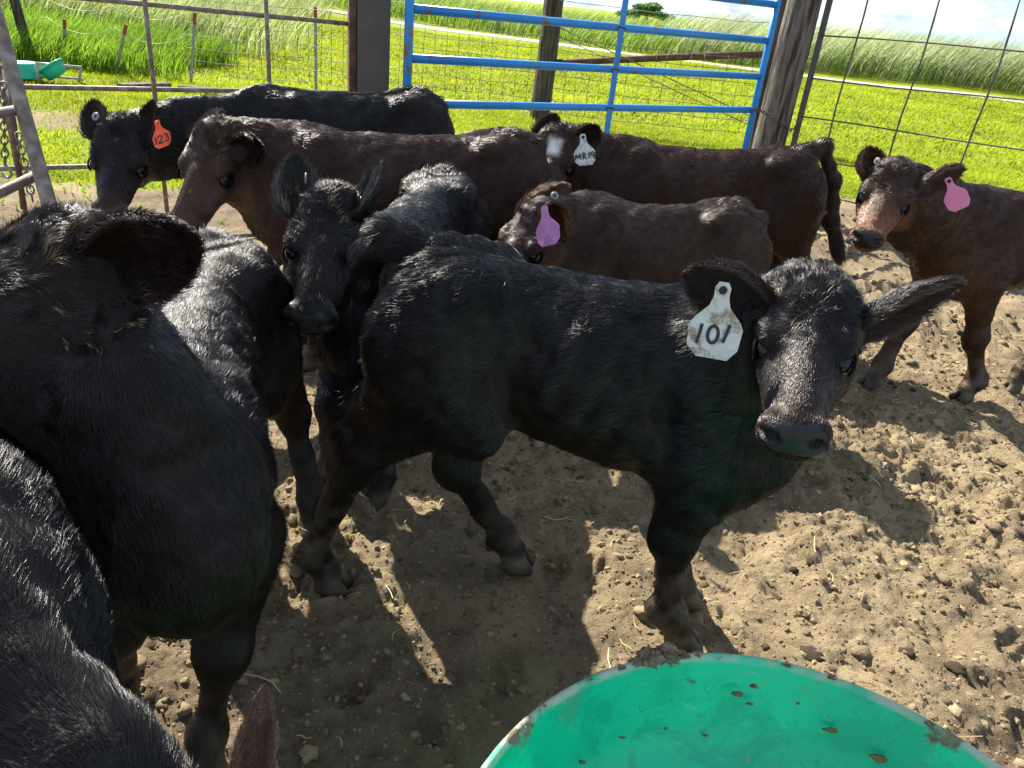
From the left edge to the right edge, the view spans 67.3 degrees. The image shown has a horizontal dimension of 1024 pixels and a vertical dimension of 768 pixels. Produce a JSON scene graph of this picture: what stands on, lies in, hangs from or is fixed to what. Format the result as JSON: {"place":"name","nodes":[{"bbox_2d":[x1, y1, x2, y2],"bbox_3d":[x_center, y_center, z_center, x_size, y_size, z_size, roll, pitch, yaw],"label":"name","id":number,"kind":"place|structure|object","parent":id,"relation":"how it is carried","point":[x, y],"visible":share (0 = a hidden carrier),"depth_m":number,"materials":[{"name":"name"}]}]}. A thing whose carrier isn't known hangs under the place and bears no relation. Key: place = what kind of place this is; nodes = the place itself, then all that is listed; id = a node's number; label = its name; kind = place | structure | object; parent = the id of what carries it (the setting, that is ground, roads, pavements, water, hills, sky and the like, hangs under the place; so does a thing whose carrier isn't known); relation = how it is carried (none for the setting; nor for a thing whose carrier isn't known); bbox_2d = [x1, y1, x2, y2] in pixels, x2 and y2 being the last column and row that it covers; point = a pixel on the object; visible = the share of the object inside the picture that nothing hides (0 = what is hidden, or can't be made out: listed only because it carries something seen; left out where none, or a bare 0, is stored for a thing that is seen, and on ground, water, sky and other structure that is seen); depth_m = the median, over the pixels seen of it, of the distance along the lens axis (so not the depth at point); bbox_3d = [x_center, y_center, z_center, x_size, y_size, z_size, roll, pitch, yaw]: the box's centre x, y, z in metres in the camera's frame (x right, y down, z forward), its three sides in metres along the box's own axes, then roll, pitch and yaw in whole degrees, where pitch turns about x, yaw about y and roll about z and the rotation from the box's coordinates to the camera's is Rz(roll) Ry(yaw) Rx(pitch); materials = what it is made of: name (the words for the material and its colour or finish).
{"place":"outdoors","nodes":[
{"label":"outdoors","id":0,"kind":"place"},
{"bbox_2d":[1,125,254,237],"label":"weedy grass","id":1,"kind":"structure","parent":0,"point":[82,190],"depth_m":5.25,"materials":[{"name":"green plant"}]},
{"bbox_2d":[0,0,271,80],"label":"tall grass","id":2,"kind":"structure","parent":0,"point":[99,51],"depth_m":10.99,"materials":[{"name":"green plant"}]},
{"bbox_2d":[2,0,339,58],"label":"seeding grass","id":3,"kind":"structure","parent":0,"point":[298,6],"depth_m":13.87,"materials":[{"name":"green plant"}]},
{"bbox_2d":[0,0,1023,767],"bbox_3d":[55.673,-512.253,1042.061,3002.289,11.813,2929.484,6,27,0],"label":"ground","id":4,"kind":"structure","parent":0,"point":[360,654],"depth_m":2.20,"materials":[{"name":"brown soil"}]},
{"bbox_2d":[9,0,34,58],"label":"wooden post","id":5,"kind":"object","parent":4,"relation":"on","point":[18,14],"visible":0.48,"depth_m":10.30,"materials":[{"name":"brown wood"}]},
{"bbox_2d":[0,2,56,205],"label":"pipe gate","id":6,"kind":"structure","parent":4,"relation":"on","point":[38,175],"depth_m":2.53,"materials":[{"name":"grey metal"}]},
{"bbox_2d":[0,81,8,165],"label":"chain","id":7,"kind":"object","parent":6,"relation":"hanging from","point":[4,122],"visible":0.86,"depth_m":2.69,"materials":[{"name":"metal"}]},
{"bbox_2d":[0,164,12,178],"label":"hook","id":8,"kind":"object","parent":7,"relation":"hanging from","point":[10,172],"visible":1,"depth_m":2.67,"materials":[{"name":"metal"}]},
{"bbox_2d":[0,66,26,209],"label":"steel rod","id":9,"kind":"object","parent":6,"relation":"hanging from","point":[17,156],"visible":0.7,"depth_m":2.88,"materials":[{"name":"metal"}]},
{"bbox_2d":[14,131,34,201],"bbox_3d":[-1.734,-0.774,2.740,0.027,0.200,0.240,-12,32,-31],"label":"chain","id":10,"kind":"object","parent":6,"relation":"hanging from","point":[24,166],"visible":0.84,"depth_m":2.74,"materials":[{"name":"metal"}]},
{"bbox_2d":[17,60,44,79],"bbox_3d":[-5.591,-3.609,8.833,0.387,0.167,0.385,6,27,0],"label":"feed tub","id":11,"kind":"object","parent":4,"relation":"on","point":[27,70],"visible":0.48,"depth_m":8.73,"materials":[{"name":"teal plastic"}]},
{"bbox_2d":[39,58,66,80],"bbox_3d":[-5.246,-3.591,8.773,0.291,0.254,0.304,6,27,0],"label":"feed tub","id":12,"kind":"object","parent":4,"relation":"on","point":[53,70],"visible":1,"depth_m":8.70,"materials":[{"name":"teal plastic"}]},
{"bbox_2d":[34,62,82,83],"bbox_3d":[-5.226,-3.603,8.894,0.036,0.242,0.590,17,29,20],"label":"metal frame","id":13,"kind":"object","parent":4,"relation":"on","point":[38,76],"visible":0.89,"depth_m":8.93,"materials":[{"name":"metal"}]},
{"bbox_2d":[63,18,65,51],"bbox_3d":[-6.058,-4.607,10.418,0.320,0.651,0.042,28,34,37],"label":"fence post","id":14,"kind":"object","parent":4,"relation":"on","point":[64,27],"visible":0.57,"depth_m":10.27,"materials":[{"name":"metal"}]},
{"bbox_2d":[28,0,184,43],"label":"wire fence","id":15,"kind":"object","parent":14,"relation":"attached to","point":[114,27],"visible":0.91,"depth_m":9.96,"materials":[{"name":"grey metal"}]},
{"bbox_2d":[114,24,127,73],"bbox_3d":[-5.095,-4.332,10.022,0.389,0.690,0.042,19,29,24],"label":"fence post","id":16,"kind":"object","parent":4,"relation":"on","point":[124,32],"visible":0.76,"depth_m":9.96,"materials":[{"name":"metal"}]},
{"bbox_2d":[0,425,280,767],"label":"calf","id":17,"kind":"object","parent":4,"relation":"on","point":[67,700],"visible":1,"depth_m":0.78},
{"bbox_2d":[0,198,324,767],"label":"calf","id":18,"kind":"object","parent":4,"relation":"on","point":[151,376],"visible":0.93,"depth_m":1.13},
{"bbox_2d":[0,0,348,237],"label":"pipe fence","id":19,"kind":"object","parent":4,"relation":"on","point":[154,89],"visible":0.32,"depth_m":3.91,"materials":[{"name":"metal"}]},
{"bbox_2d":[189,12,196,82],"bbox_3d":[-4.114,-4.279,9.921,0.188,0.943,0.035,7,27,1],"label":"fence post","id":20,"kind":"object","parent":4,"relation":"on","point":[192,46],"visible":0.76,"depth_m":9.88,"materials":[{"name":"metal"}]},
{"bbox_2d":[178,84,216,87],"bbox_3d":[-3.782,-3.554,9.252,0.415,0.045,0.140,1,27,-11],"label":"plank","id":21,"kind":"object","parent":4,"relation":"on","point":[190,86],"visible":0.36,"depth_m":9.22,"materials":[{"name":"grey wood"}]},
{"bbox_2d":[76,83,454,273],"bbox_3d":[-1.080,-0.904,3.649,1.720,0.970,0.520,-15,34,-36],"label":"calf","id":22,"kind":"object","parent":4,"relation":"on","point":[131,151],"visible":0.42,"depth_m":3.28},
{"bbox_2d":[314,7,317,89],"bbox_3d":[-2.617,-4.395,10.261,0.045,1.138,0.133,2,27,-9],"label":"fence post","id":23,"kind":"object","parent":4,"relation":"on","point":[315,53],"visible":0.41,"depth_m":10.24,"materials":[{"name":"metal"}]},
{"bbox_2d":[167,107,552,371],"bbox_3d":[-0.562,-0.533,3.035,1.449,0.964,0.408,-5,29,-21],"label":"calf","id":24,"kind":"object","parent":4,"relation":"on","point":[229,160],"visible":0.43,"depth_m":2.75},
{"bbox_2d":[347,0,390,92],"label":"steel post","id":25,"kind":"object","parent":4,"relation":"on","point":[368,45],"visible":0.44,"depth_m":4.38,"materials":[{"name":"grey metal"}]},
{"bbox_2d":[270,151,492,510],"bbox_3d":[-0.378,-0.271,2.481,0.394,1.024,1.350,10,27,7],"label":"calf","id":26,"kind":"object","parent":4,"relation":"on","point":[327,219],"visible":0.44,"depth_m":1.92},
{"bbox_2d":[0,58,1023,199],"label":"lawn grass","id":27,"kind":"structure","parent":4,"relation":"on","point":[993,165],"depth_m":9.25,"materials":[{"name":"plant"}]},
{"bbox_2d":[116,82,171,86],"bbox_3d":[-4.343,-3.534,9.093,0.140,0.045,0.612,21,30,28],"label":"plank","id":28,"kind":"object","parent":27,"relation":"on","point":[148,84],"visible":0.71,"depth_m":9.05,"materials":[{"name":"grey wood"}]},
{"bbox_2d":[529,0,563,119],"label":"wooden post","id":29,"kind":"object","parent":4,"relation":"on","point":[544,79],"visible":0.59,"depth_m":9.58,"materials":[{"name":"brown wood"}]},
{"bbox_2d":[184,0,769,132],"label":"wire fence","id":30,"kind":"object","parent":29,"relation":"attached to","point":[398,82],"visible":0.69,"depth_m":9.77,"materials":[{"name":"grey metal"}]},
{"bbox_2d":[554,51,762,63],"bbox_3d":[1.952,-4.077,9.629,2.844,0.459,0.119,5,27,-2],"label":"brace rail","id":31,"kind":"object","parent":29,"relation":"attached to","point":[695,56],"visible":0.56,"depth_m":9.59,"materials":[{"name":"metal"}]},
{"bbox_2d":[137,209,1023,767],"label":"clods","id":32,"kind":"object","parent":4,"relation":"on","point":[307,753],"visible":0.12,"depth_m":2.23,"materials":[{"name":"brown soil"}]},
{"bbox_2d":[140,347,1023,767],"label":"crumbs","id":33,"kind":"object","parent":4,"relation":"on","point":[376,707],"visible":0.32,"depth_m":2.11,"materials":[{"name":"brown soil"}]},
{"bbox_2d":[140,317,1023,767],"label":"clods","id":34,"kind":"object","parent":4,"relation":"on","point":[522,689],"visible":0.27,"depth_m":2.13,"materials":[{"name":"brown soil"}]},
{"bbox_2d":[244,377,982,736],"bbox_3d":[0.750,0.370,2.516,3.643,0.079,2.214,6,27,0],"label":"straw","id":35,"kind":"object","parent":4,"relation":"on","point":[608,649],"visible":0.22,"depth_m":1.86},
{"bbox_2d":[294,212,967,652],"bbox_3d":[0.171,0.140,1.776,1.279,1.035,0.544,16,28,18],"label":"calf","id":36,"kind":"object","parent":4,"relation":"on","point":[704,396],"visible":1,"depth_m":1.59},
{"bbox_2d":[496,180,772,283],"bbox_3d":[0.365,-0.306,2.893,1.169,0.857,0.475,-5,29,-21],"label":"calf","id":37,"kind":"object","parent":4,"relation":"on","point":[599,233],"visible":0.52,"depth_m":2.71},
{"bbox_2d":[614,1,676,22],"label":"tree","id":38,"kind":"object","parent":4,"relation":"on","point":[653,7],"visible":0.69,"depth_m":69.39,"materials":[{"name":"green plant"}]},
{"bbox_2d":[283,318,1023,767],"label":"straw","id":39,"kind":"object","parent":4,"relation":"on","point":[733,572],"visible":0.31,"depth_m":2.25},
{"bbox_2d":[290,232,1023,758],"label":"manure flakes","id":40,"kind":"object","parent":4,"relation":"on","point":[958,668],"visible":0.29,"depth_m":2.25,"materials":[{"name":"brown soil"}]},
{"bbox_2d":[528,112,854,269],"bbox_3d":[0.786,-0.691,3.604,1.573,0.988,0.436,-1,28,-14],"label":"calf","id":41,"kind":"object","parent":4,"relation":"on","point":[793,191],"visible":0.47,"depth_m":3.38},
{"bbox_2d":[481,641,1003,767],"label":"feed tub","id":42,"kind":"object","parent":4,"relation":"on","point":[643,698],"visible":1,"depth_m":1.59,"materials":[{"name":"green plastic"}]},
{"bbox_2d":[731,691,743,696],"bbox_3d":[0.471,0.648,1.608,0.029,0.008,0.014,6,27,0],"label":"dead leaf","id":43,"kind":"object","parent":42,"relation":"in","point":[737,694],"visible":1,"depth_m":1.60,"materials":[{"name":"plant"}]},
{"bbox_2d":[821,727,836,732],"bbox_3d":[0.653,0.712,1.582,0.035,0.008,0.013,6,27,0],"label":"dead leaf","id":44,"kind":"object","parent":42,"relation":"in","point":[831,730],"visible":1,"depth_m":1.58,"materials":[{"name":"brown plant"}]},
{"bbox_2d":[868,754,887,762],"bbox_3d":[0.734,0.751,1.543,0.039,0.008,0.020,6,27,0],"label":"dead leaf","id":45,"kind":"object","parent":42,"relation":"in","point":[880,758],"visible":1,"depth_m":1.54,"materials":[{"name":"plant"}]},
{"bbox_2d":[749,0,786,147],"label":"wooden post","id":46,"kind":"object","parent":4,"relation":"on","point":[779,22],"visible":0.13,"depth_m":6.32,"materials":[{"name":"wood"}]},
{"bbox_2d":[752,0,821,148],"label":"wooden post","id":47,"kind":"object","parent":4,"relation":"on","point":[793,44],"visible":0.53,"depth_m":5.98,"materials":[{"name":"grey wood"}]},
{"bbox_2d":[402,0,781,148],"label":"pipe gate","id":48,"kind":"structure","parent":47,"relation":"attached to","point":[412,8],"depth_m":5.05,"materials":[{"name":"blue metal"}]},
{"bbox_2d":[752,107,799,130],"bbox_3d":[2.083,-2.090,6.078,0.468,0.161,0.036,-1,27,-14],"label":"chain","id":49,"kind":"object","parent":47,"relation":"attached to","point":[797,126],"visible":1,"depth_m":6.08,"materials":[{"name":"metal"}]},
{"bbox_2d":[790,0,1023,203],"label":"rod panel","id":50,"kind":"object","parent":4,"relation":"on","point":[815,56],"visible":0.65,"depth_m":5.65,"materials":[{"name":"metal"}]},
{"bbox_2d":[847,251,1023,377],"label":"clods","id":51,"kind":"object","parent":4,"relation":"on","point":[901,355],"visible":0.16,"depth_m":3.73,"materials":[{"name":"brown soil"}]},
{"bbox_2d":[849,144,1023,403],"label":"calf","id":52,"kind":"object","parent":4,"relation":"on","point":[941,220],"visible":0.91,"depth_m":3.02},
{"bbox_2d":[131,12,1023,166],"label":"lawn grass","id":53,"kind":"structure","parent":0,"point":[977,104],"depth_m":14.61,"materials":[{"name":"green plant"}]},
{"bbox_2d":[308,6,1023,102],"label":"gravel track","id":54,"kind":"structure","parent":0,"point":[476,33],"depth_m":24.51,"materials":[{"name":"grey gravel"}]},
{"bbox_2d":[309,0,1023,93],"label":"tall grass","id":55,"kind":"structure","parent":0,"point":[644,40],"depth_m":26.88,"materials":[{"name":"plant"}]},
{"bbox_2d":[514,0,1023,53],"label":"sky","id":56,"kind":"structure","parent":0,"point":[967,18],"materials":[{"name":"white"}]},
{"bbox_2d":[662,8,1023,93],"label":"seeding grass","id":57,"kind":"structure","parent":0,"point":[907,49],"depth_m":24.32,"materials":[{"name":"green plant"}]}
]}

